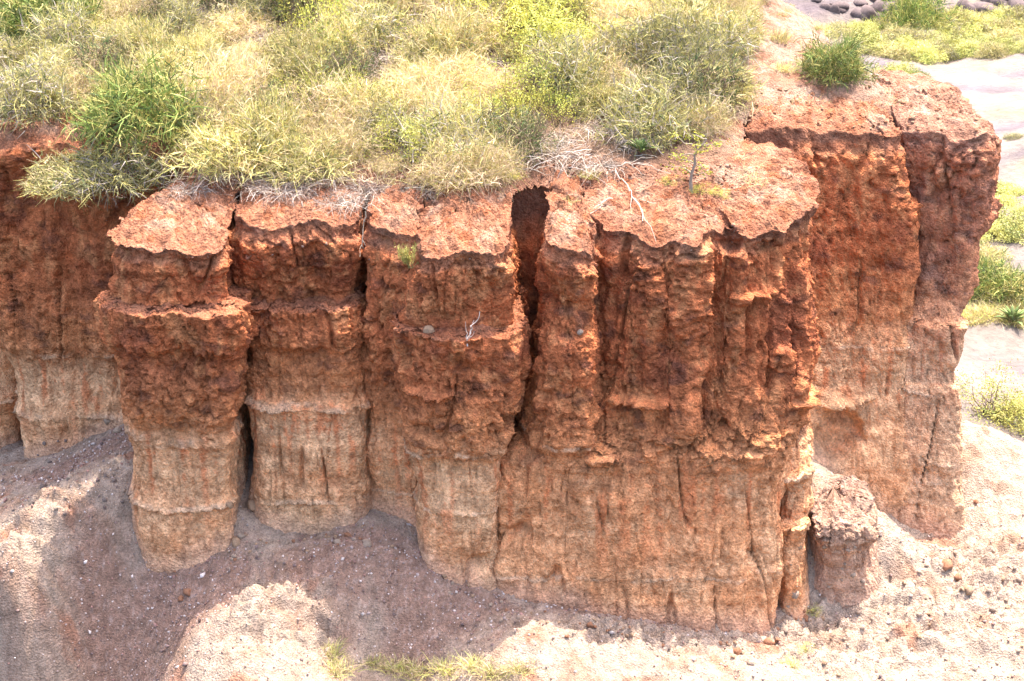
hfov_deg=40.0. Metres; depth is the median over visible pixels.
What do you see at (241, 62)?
dry shrub
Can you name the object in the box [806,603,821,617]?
plant
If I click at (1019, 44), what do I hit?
bush
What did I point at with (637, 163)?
dry branch
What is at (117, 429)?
stone
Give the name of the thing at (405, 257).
cliff plant
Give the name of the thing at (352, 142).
straw shrub
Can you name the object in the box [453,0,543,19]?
bush
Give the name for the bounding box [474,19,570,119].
leafy shrub
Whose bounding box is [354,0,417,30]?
leafy shrub
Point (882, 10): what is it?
boulder
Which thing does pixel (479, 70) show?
straw shrub
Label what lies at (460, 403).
rock pillar
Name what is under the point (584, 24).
bush
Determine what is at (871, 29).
bush
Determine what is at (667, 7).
bush
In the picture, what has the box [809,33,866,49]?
dry shrub
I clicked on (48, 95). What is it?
bush
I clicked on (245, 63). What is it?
straw shrub
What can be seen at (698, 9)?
bush
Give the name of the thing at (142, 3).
bush
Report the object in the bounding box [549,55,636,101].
bush
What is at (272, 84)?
bush
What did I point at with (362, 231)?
hanging root
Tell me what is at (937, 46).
bush
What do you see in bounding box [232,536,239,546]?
stone
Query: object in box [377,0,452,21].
straw shrub
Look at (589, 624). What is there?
stone
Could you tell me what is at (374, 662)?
grass tuft
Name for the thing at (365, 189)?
dry shrub
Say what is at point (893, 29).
bush
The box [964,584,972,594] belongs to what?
stone
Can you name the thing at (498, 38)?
bush
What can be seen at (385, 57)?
dry shrub
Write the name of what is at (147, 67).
bush
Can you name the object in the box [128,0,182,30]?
bush
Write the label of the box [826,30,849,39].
bush
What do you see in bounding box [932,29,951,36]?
bush
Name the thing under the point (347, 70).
leafy shrub
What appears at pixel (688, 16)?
bush
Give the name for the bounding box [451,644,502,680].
grass tuft
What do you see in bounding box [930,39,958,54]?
bush
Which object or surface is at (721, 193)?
plant
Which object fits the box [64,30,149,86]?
bush
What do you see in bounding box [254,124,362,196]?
bush
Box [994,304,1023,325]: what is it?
agave
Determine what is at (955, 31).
bush
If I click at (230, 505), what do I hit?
stone
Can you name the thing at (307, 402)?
rock pillar
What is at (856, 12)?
boulder
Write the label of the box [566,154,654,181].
dry shrub
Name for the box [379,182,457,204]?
dry shrub
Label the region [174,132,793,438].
cliff
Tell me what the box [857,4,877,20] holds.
boulder
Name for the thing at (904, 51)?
bush
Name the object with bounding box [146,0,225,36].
bush
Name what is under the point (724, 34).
bush
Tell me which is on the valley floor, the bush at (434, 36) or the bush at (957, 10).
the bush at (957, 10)
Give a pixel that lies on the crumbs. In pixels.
(542, 175)
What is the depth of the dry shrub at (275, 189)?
33.01 m
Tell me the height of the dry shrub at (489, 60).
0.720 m
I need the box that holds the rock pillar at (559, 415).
[515,169,604,542]
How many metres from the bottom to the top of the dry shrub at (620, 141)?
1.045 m
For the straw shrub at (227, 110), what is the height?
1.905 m
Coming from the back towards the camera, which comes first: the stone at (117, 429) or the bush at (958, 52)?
the bush at (958, 52)
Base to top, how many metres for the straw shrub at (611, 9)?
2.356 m
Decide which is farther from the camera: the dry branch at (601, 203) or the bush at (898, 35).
the bush at (898, 35)
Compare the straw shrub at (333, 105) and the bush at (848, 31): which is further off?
the bush at (848, 31)
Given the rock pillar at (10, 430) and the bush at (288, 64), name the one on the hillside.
the bush at (288, 64)
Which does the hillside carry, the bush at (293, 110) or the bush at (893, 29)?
the bush at (293, 110)
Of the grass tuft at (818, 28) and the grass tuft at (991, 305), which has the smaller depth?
the grass tuft at (818, 28)
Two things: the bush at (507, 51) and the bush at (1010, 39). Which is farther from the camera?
the bush at (1010, 39)
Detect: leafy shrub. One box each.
[264,0,329,38]
[264,60,326,103]
[278,0,369,54]
[282,46,361,120]
[324,60,390,106]
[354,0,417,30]
[357,87,443,173]
[409,0,507,25]
[449,82,519,144]
[454,71,534,128]
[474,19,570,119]
[485,163,526,181]
[492,75,561,126]
[509,70,592,125]
[955,358,1023,433]
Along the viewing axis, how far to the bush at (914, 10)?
133.60 m
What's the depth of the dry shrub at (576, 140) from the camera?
35.02 m
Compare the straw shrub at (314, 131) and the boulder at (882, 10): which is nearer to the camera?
the straw shrub at (314, 131)
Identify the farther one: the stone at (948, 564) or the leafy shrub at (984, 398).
the leafy shrub at (984, 398)
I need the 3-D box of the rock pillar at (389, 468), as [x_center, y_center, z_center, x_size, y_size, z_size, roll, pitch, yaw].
[-2.926,0.782,34.786,2.093,9.543,3.678,0,22,0]
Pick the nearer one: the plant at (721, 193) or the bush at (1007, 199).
the plant at (721, 193)
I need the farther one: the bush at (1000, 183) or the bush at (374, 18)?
the bush at (1000, 183)
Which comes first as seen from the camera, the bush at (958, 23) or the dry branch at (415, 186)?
the dry branch at (415, 186)
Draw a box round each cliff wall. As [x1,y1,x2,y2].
[0,104,174,458]
[493,150,821,635]
[743,73,923,519]
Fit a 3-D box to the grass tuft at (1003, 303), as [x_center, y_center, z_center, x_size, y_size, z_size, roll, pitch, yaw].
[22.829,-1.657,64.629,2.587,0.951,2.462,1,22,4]
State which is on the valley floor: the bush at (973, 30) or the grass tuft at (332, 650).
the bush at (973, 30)
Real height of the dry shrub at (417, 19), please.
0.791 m
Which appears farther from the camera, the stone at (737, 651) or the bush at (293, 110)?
the bush at (293, 110)
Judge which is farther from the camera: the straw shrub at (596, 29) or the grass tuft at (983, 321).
the grass tuft at (983, 321)
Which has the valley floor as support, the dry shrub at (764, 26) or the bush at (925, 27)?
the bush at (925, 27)
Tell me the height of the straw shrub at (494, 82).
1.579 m
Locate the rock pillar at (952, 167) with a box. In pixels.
[872,69,1002,537]
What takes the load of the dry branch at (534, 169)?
on the hillside
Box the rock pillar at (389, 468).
[361,182,425,526]
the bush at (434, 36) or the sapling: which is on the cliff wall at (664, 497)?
the sapling
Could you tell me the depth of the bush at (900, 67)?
111.00 m
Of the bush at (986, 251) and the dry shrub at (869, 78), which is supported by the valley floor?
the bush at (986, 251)
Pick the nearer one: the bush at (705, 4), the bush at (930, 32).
the bush at (705, 4)
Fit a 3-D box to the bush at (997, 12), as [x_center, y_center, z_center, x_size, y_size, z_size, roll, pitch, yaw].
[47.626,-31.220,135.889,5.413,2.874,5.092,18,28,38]
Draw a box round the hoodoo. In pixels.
[807,474,878,608]
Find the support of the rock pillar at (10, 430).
on the ground at (992, 470)
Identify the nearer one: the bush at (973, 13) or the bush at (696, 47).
the bush at (696, 47)
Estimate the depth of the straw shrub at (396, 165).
33.99 m
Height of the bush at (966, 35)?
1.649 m
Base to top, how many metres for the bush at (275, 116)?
2.451 m
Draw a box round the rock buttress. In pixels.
[778,422,814,620]
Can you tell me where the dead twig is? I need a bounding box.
[465,311,479,345]
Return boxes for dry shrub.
[147,166,271,194]
[155,179,226,200]
[187,48,276,72]
[223,171,349,218]
[226,23,300,54]
[283,164,378,195]
[307,185,391,219]
[326,174,413,209]
[357,45,394,68]
[357,63,395,78]
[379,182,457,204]
[388,11,444,29]
[460,52,512,67]
[472,63,557,87]
[515,134,612,188]
[539,127,593,153]
[557,113,672,152]
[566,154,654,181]
[569,12,622,34]
[583,127,675,157]
[724,11,791,44]
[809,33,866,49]
[830,66,886,88]
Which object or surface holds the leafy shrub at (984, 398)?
on the valley floor
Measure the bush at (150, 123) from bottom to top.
3.146 m
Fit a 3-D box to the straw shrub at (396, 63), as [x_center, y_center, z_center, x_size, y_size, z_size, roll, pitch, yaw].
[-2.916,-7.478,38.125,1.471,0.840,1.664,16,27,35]
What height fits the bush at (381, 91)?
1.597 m
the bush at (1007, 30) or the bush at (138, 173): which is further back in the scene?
the bush at (1007, 30)
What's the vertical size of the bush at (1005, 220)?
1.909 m
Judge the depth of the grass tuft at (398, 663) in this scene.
32.45 m
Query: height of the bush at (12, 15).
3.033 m
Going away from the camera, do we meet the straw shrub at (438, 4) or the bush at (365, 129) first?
the bush at (365, 129)
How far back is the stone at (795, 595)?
34.36 m
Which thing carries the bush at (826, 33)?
on the valley floor
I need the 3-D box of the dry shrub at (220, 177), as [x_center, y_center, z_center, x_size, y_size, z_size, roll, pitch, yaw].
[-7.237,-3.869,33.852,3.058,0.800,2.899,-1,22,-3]
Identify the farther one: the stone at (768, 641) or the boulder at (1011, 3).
the boulder at (1011, 3)
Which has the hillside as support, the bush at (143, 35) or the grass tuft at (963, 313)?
the bush at (143, 35)
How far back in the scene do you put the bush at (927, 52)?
124.42 m
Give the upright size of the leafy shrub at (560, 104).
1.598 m
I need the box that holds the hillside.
[0,0,894,220]
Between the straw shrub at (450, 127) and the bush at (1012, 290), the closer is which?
the straw shrub at (450, 127)
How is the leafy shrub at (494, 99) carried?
on the hillside
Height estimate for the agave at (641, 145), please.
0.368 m
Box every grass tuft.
[318,636,352,663]
[319,650,379,680]
[356,653,389,669]
[371,653,418,679]
[386,654,437,680]
[412,651,463,680]
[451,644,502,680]
[463,652,515,680]
[495,653,552,679]
[570,166,618,180]
[759,59,802,72]
[764,25,806,44]
[778,655,802,668]
[811,23,827,30]
[961,305,991,325]
[962,306,999,326]
[963,299,1014,325]
[964,315,988,325]
[965,300,986,314]
[966,301,1023,321]
[967,297,994,309]
[976,299,1009,318]
[986,297,1020,307]
[986,307,1023,329]
[989,294,1023,311]
[990,310,1023,328]
[994,297,1023,315]
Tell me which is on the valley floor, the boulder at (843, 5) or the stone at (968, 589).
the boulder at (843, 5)
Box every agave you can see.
[355,137,387,150]
[625,138,657,151]
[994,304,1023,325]
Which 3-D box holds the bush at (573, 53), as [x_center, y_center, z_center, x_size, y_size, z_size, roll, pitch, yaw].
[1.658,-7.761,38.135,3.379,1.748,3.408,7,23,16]
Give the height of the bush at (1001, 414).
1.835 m
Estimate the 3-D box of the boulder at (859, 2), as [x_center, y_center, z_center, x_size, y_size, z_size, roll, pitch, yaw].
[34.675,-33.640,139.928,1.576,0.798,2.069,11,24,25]
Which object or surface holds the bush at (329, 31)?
on the hillside
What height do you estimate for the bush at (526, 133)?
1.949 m
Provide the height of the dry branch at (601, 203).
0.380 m
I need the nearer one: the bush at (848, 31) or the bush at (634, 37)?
the bush at (634, 37)
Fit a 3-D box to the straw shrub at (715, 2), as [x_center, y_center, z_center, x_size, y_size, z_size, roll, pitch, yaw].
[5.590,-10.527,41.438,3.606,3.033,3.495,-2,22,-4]
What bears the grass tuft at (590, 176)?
on the hillside
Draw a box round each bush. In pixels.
[0,0,131,50]
[0,29,38,71]
[0,31,59,72]
[0,42,93,101]
[0,52,91,137]
[10,148,122,204]
[17,0,106,59]
[25,82,72,103]
[26,129,179,211]
[35,38,91,66]
[51,36,211,175]
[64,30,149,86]
[74,59,157,125]
[77,5,150,47]
[90,12,143,51]
[95,3,193,69]
[106,0,186,16]
[108,25,214,88]
[120,56,175,82]
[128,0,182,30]
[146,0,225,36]
[151,99,295,189]
[156,84,224,138]
[174,21,235,52]
[174,39,249,79]
[176,22,224,58]
[185,0,290,20]
[202,77,313,177]
[222,0,273,29]
[233,73,323,115]
[243,39,359,99]
[245,14,338,63]
[247,0,298,20]
[250,95,329,138]
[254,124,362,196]
[256,0,295,20]
[264,30,345,86]
[266,0,330,25]
[299,4,388,67]
[304,37,388,95]
[306,0,416,54]
[322,74,425,130]
[334,102,407,146]
[345,86,432,150]
[379,37,437,70]
[389,1,490,72]
[392,72,515,175]
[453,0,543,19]
[458,137,501,165]
[463,0,627,56]
[467,14,508,50]
[475,94,565,175]
[490,33,535,63]
[513,18,634,107]
[515,0,608,40]
[516,23,625,85]
[534,8,642,59]
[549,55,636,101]
[566,66,626,127]
[586,65,721,159]
[588,0,705,81]
[607,87,648,116]
[610,52,724,133]
[630,1,745,61]
[633,12,742,71]
[635,0,704,35]
[642,0,686,24]
[642,0,719,10]
[645,0,745,38]
[648,41,753,125]
[664,49,764,116]
[665,87,738,132]
[681,0,722,11]
[681,5,772,67]
[685,17,743,65]
[696,47,768,93]
[710,0,768,50]
[789,25,891,92]
[821,29,848,41]
[824,19,847,30]
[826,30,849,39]
[827,21,859,36]
[831,23,906,55]
[840,22,863,30]
[848,17,884,31]
[851,21,884,38]
[860,44,882,54]
[869,38,913,60]
[870,0,963,32]
[871,54,927,73]
[872,11,897,28]
[877,21,922,39]
[881,28,920,44]
[885,31,933,48]
[890,47,924,61]
[902,19,942,31]
[902,39,949,64]
[909,70,932,76]
[914,28,945,43]
[920,34,946,41]
[923,19,964,34]
[927,40,950,53]
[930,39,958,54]
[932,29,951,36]
[933,32,974,53]
[934,45,960,62]
[935,15,970,29]
[935,25,983,38]
[942,3,987,25]
[943,7,987,27]
[944,37,991,57]
[945,40,973,59]
[952,20,973,30]
[955,24,990,39]
[956,32,1002,42]
[963,13,1003,31]
[965,14,1003,31]
[968,36,984,48]
[968,245,1023,306]
[969,40,1013,59]
[972,390,1023,436]
[976,13,1022,32]
[979,235,1015,268]
[980,24,1023,40]
[980,220,1022,243]
[981,14,1001,19]
[981,269,1023,309]
[984,2,1023,25]
[987,208,1023,246]
[989,42,1018,55]
[991,35,1015,45]
[993,1,1023,20]
[995,189,1023,209]
[996,180,1014,197]
[996,183,1023,196]
[997,178,1019,191]
[998,35,1021,44]
[999,131,1023,140]
[1001,4,1023,19]
[1001,43,1022,53]
[1009,203,1023,214]
[1012,186,1023,196]
[1013,32,1023,43]
[1013,40,1023,48]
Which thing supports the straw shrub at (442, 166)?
on the hillside
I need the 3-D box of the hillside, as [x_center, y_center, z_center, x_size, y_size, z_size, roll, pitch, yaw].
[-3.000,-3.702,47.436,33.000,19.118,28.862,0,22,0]
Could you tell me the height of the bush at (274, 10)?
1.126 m
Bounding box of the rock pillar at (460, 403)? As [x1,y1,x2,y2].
[389,181,532,590]
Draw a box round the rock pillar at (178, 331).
[93,166,259,572]
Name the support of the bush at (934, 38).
on the valley floor
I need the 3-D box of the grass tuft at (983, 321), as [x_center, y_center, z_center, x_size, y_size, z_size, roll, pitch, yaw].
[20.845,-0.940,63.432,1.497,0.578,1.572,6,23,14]
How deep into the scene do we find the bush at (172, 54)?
36.26 m
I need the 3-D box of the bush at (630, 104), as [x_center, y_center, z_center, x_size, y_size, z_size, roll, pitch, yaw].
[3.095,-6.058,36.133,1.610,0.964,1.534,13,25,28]
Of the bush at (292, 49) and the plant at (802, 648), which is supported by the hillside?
the bush at (292, 49)
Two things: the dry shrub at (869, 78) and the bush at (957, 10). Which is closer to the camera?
the dry shrub at (869, 78)
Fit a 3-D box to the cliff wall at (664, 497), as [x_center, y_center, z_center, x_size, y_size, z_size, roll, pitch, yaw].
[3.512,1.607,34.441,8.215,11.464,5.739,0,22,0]
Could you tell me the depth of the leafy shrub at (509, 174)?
33.67 m
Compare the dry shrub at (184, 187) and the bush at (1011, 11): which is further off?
the bush at (1011, 11)
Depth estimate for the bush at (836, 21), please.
132.57 m
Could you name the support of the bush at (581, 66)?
on the hillside
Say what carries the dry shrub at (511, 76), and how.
on the hillside
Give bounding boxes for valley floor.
[782,0,1023,442]
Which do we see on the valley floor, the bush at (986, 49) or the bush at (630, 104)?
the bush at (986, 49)
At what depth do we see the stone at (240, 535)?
33.87 m
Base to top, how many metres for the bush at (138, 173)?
2.057 m
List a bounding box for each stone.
[113,426,121,432]
[183,588,190,595]
[226,501,233,508]
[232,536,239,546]
[236,533,244,538]
[247,498,255,510]
[362,539,371,546]
[423,325,434,333]
[577,329,583,335]
[586,622,594,627]
[733,647,741,654]
[747,660,754,665]
[763,637,774,645]
[782,625,788,633]
[792,591,798,598]
[942,559,952,570]
[954,573,961,581]
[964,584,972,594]
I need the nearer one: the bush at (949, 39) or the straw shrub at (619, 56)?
the straw shrub at (619, 56)
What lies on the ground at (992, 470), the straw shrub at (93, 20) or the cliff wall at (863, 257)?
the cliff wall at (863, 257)
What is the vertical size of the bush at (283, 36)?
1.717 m
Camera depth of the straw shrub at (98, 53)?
37.12 m
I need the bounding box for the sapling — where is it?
[660,130,729,192]
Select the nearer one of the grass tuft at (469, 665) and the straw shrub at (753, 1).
the grass tuft at (469, 665)
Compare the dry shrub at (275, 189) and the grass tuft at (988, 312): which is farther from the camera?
the grass tuft at (988, 312)
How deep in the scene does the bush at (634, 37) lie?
37.62 m
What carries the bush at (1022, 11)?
on the valley floor
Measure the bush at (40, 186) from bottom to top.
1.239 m
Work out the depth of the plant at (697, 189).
33.31 m
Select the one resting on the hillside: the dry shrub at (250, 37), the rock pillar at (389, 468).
the dry shrub at (250, 37)
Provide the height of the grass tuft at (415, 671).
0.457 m
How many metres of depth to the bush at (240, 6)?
39.70 m
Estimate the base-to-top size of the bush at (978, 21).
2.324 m
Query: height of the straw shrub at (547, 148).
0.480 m
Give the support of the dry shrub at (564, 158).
on the hillside
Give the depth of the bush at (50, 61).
36.25 m
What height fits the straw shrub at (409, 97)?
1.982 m
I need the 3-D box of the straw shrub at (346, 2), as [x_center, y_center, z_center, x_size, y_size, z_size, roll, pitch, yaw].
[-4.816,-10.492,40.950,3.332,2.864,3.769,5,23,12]
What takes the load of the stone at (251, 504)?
on the ground at (992, 470)
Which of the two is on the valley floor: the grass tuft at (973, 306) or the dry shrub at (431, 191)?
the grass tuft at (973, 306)
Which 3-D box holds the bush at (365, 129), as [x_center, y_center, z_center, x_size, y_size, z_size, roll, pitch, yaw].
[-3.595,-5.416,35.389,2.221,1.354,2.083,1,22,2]
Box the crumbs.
[106,163,818,260]
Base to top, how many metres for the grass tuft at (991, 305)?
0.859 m
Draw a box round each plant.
[394,242,418,267]
[656,174,682,186]
[686,181,718,196]
[711,184,729,199]
[796,641,815,655]
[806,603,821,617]
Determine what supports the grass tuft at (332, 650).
on the ground at (992, 470)
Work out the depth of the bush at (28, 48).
37.57 m
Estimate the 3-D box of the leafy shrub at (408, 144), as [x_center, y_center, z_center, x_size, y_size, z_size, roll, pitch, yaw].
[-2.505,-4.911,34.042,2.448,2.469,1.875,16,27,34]
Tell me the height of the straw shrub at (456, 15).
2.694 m
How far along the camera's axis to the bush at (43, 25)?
37.98 m
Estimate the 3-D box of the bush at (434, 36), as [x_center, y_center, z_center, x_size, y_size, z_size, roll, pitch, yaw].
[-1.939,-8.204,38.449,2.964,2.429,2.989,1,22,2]
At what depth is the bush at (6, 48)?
37.52 m
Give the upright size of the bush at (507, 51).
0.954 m
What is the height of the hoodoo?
2.975 m
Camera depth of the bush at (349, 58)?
36.81 m
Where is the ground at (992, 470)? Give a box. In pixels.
[0,420,1023,680]
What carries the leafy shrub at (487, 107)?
on the hillside
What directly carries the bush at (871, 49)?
on the valley floor
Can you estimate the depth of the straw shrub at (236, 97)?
35.51 m
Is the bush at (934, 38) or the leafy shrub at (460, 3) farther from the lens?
the bush at (934, 38)
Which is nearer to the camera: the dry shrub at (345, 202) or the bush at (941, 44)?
the dry shrub at (345, 202)
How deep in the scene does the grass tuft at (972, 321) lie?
63.20 m
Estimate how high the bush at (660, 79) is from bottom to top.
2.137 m
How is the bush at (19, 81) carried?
on the hillside
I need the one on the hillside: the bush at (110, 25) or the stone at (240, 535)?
the bush at (110, 25)
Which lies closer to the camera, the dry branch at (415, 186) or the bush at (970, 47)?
the dry branch at (415, 186)
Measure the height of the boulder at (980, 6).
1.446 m
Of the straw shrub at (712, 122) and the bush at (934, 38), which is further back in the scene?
the bush at (934, 38)
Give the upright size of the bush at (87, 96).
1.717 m
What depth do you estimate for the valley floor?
87.66 m
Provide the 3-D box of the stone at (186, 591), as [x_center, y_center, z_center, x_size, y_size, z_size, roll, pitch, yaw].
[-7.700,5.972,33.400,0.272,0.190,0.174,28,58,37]
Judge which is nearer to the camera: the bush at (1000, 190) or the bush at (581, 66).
the bush at (581, 66)
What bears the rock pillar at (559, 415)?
on the ground at (992, 470)
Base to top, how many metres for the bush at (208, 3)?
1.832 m
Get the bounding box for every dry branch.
[394,183,429,188]
[512,165,547,174]
[590,198,612,213]
[605,157,669,174]
[607,166,655,239]
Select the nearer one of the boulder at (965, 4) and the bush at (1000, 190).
the bush at (1000, 190)
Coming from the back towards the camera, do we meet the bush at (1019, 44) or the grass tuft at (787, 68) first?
the bush at (1019, 44)
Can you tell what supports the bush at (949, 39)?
on the valley floor
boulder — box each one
[819,3,830,9]
[829,3,839,13]
[830,1,848,9]
[850,7,869,21]
[853,0,867,5]
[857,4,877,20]
[869,0,884,11]
[881,5,892,14]
[956,0,975,11]
[973,2,994,13]
[989,0,1003,5]
[1006,0,1023,10]
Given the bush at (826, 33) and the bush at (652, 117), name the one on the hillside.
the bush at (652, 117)
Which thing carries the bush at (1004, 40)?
on the valley floor
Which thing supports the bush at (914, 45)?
on the valley floor
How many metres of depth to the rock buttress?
34.24 m
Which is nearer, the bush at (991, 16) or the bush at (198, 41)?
the bush at (198, 41)
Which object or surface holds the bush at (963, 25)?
on the valley floor
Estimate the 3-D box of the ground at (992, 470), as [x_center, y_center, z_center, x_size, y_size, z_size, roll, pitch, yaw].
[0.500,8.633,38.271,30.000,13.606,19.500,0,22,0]
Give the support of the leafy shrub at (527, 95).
on the hillside
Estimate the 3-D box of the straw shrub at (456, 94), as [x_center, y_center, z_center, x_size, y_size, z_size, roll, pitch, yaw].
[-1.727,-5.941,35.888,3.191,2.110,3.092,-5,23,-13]
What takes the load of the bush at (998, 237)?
on the valley floor
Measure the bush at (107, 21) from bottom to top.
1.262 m
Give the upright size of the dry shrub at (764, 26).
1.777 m
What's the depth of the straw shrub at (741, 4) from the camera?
40.83 m
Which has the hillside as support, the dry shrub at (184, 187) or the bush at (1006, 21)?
the dry shrub at (184, 187)
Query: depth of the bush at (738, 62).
37.43 m
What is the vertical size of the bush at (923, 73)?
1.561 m
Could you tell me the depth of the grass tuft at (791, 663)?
32.77 m
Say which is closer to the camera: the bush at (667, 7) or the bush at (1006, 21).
the bush at (667, 7)
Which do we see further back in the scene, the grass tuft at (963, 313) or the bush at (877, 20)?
the bush at (877, 20)
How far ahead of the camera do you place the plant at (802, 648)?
33.20 m
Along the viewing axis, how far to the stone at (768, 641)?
33.47 m
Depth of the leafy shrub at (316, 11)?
38.36 m
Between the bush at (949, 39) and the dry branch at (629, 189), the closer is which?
the dry branch at (629, 189)
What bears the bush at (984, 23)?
on the valley floor
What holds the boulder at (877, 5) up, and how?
on the valley floor
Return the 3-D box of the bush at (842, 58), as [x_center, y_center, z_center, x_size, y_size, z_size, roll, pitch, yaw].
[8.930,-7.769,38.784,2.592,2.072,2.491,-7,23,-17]
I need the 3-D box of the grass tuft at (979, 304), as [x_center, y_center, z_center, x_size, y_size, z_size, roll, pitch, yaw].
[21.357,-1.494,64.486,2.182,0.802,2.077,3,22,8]
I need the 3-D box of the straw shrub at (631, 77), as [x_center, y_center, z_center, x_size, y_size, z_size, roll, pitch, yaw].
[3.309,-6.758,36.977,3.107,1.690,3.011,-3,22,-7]
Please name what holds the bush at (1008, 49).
on the valley floor
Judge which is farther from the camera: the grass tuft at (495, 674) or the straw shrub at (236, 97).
the straw shrub at (236, 97)
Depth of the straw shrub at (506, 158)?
33.43 m
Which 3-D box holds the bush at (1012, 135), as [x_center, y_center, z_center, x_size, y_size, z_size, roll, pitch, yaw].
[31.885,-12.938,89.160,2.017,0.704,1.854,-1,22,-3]
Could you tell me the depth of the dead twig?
31.07 m
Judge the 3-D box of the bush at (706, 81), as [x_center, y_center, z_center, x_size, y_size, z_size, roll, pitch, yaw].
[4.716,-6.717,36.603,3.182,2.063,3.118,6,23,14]
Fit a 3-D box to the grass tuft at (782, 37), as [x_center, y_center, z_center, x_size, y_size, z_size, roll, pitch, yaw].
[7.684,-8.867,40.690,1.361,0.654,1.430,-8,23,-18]
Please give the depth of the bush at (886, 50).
125.09 m
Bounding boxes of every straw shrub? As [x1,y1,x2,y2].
[33,44,115,110]
[63,3,103,43]
[77,36,116,72]
[88,0,173,29]
[125,0,203,4]
[137,54,172,97]
[165,25,291,125]
[186,66,309,140]
[194,0,275,46]
[198,31,279,101]
[202,79,259,119]
[227,33,270,61]
[268,107,374,174]
[270,55,388,139]
[293,0,387,17]
[296,0,376,19]
[304,100,399,173]
[359,150,414,177]
[368,47,471,103]
[376,64,463,122]
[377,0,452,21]
[378,53,418,74]
[390,38,500,102]
[391,63,492,130]
[397,39,503,97]
[397,112,518,202]
[398,0,519,57]
[410,0,478,12]
[425,111,481,145]
[441,0,525,29]
[445,117,535,198]
[464,83,504,114]
[471,59,528,110]
[532,140,560,156]
[554,31,650,95]
[571,6,653,66]
[573,0,679,34]
[591,55,677,101]
[599,0,672,10]
[662,76,745,139]
[672,0,749,10]
[699,0,776,9]
[714,0,766,27]
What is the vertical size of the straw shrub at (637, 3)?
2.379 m
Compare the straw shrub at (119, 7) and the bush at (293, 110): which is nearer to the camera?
the bush at (293, 110)
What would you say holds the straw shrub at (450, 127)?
on the hillside
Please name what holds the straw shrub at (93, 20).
on the hillside
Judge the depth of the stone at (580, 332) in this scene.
31.76 m
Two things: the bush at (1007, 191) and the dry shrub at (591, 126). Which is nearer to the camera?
the dry shrub at (591, 126)
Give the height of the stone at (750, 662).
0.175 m
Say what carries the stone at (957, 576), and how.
on the ground at (992, 470)
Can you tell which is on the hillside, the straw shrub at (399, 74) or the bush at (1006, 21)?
the straw shrub at (399, 74)
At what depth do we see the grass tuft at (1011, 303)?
64.45 m
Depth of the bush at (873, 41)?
127.03 m
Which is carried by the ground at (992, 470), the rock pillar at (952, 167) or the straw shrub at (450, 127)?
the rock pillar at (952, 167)
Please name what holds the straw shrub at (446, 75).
on the hillside
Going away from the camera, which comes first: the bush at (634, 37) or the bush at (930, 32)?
the bush at (634, 37)
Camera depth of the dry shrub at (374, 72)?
37.69 m
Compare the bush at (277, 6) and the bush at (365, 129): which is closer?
the bush at (365, 129)
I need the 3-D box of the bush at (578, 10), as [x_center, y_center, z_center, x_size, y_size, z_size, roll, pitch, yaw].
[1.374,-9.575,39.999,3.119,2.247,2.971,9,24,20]
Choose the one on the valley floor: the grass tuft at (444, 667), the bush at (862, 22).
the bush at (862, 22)
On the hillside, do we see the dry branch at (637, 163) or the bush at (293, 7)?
the bush at (293, 7)
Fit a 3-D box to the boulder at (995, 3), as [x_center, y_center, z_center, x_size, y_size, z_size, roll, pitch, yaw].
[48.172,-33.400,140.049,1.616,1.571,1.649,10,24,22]
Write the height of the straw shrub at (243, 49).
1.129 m
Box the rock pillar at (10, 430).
[0,349,21,449]
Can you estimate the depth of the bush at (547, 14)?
38.82 m
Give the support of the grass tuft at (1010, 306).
on the valley floor
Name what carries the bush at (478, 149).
on the hillside
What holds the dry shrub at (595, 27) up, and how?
on the hillside
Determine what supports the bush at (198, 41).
on the hillside
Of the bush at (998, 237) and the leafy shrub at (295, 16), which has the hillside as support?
the leafy shrub at (295, 16)
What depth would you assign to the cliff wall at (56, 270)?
36.06 m
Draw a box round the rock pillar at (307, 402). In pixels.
[228,169,371,534]
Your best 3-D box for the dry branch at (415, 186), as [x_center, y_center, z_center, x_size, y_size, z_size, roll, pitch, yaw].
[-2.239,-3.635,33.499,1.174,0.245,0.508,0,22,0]
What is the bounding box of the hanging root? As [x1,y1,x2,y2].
[359,211,366,250]
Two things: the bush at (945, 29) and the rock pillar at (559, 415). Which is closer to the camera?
the rock pillar at (559, 415)
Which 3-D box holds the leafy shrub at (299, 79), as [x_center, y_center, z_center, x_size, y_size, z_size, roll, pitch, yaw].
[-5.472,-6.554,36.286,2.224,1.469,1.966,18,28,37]
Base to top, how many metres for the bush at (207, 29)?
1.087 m
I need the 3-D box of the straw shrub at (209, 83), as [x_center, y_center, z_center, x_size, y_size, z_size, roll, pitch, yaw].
[-7.444,-6.606,35.994,3.519,3.214,3.631,-7,23,-17]
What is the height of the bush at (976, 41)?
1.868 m
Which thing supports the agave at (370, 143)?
on the hillside
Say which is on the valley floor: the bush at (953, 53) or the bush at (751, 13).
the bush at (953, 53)
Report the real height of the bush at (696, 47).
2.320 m
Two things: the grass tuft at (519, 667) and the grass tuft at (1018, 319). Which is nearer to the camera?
the grass tuft at (519, 667)
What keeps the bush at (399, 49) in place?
on the hillside
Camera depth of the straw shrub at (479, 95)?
36.11 m
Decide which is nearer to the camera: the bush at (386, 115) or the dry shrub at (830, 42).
the bush at (386, 115)
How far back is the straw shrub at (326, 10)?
39.99 m
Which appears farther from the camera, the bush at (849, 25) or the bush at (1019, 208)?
the bush at (849, 25)
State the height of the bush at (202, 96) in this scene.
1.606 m
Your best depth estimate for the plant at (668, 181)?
33.71 m
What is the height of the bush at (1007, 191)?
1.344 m
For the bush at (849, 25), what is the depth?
132.77 m

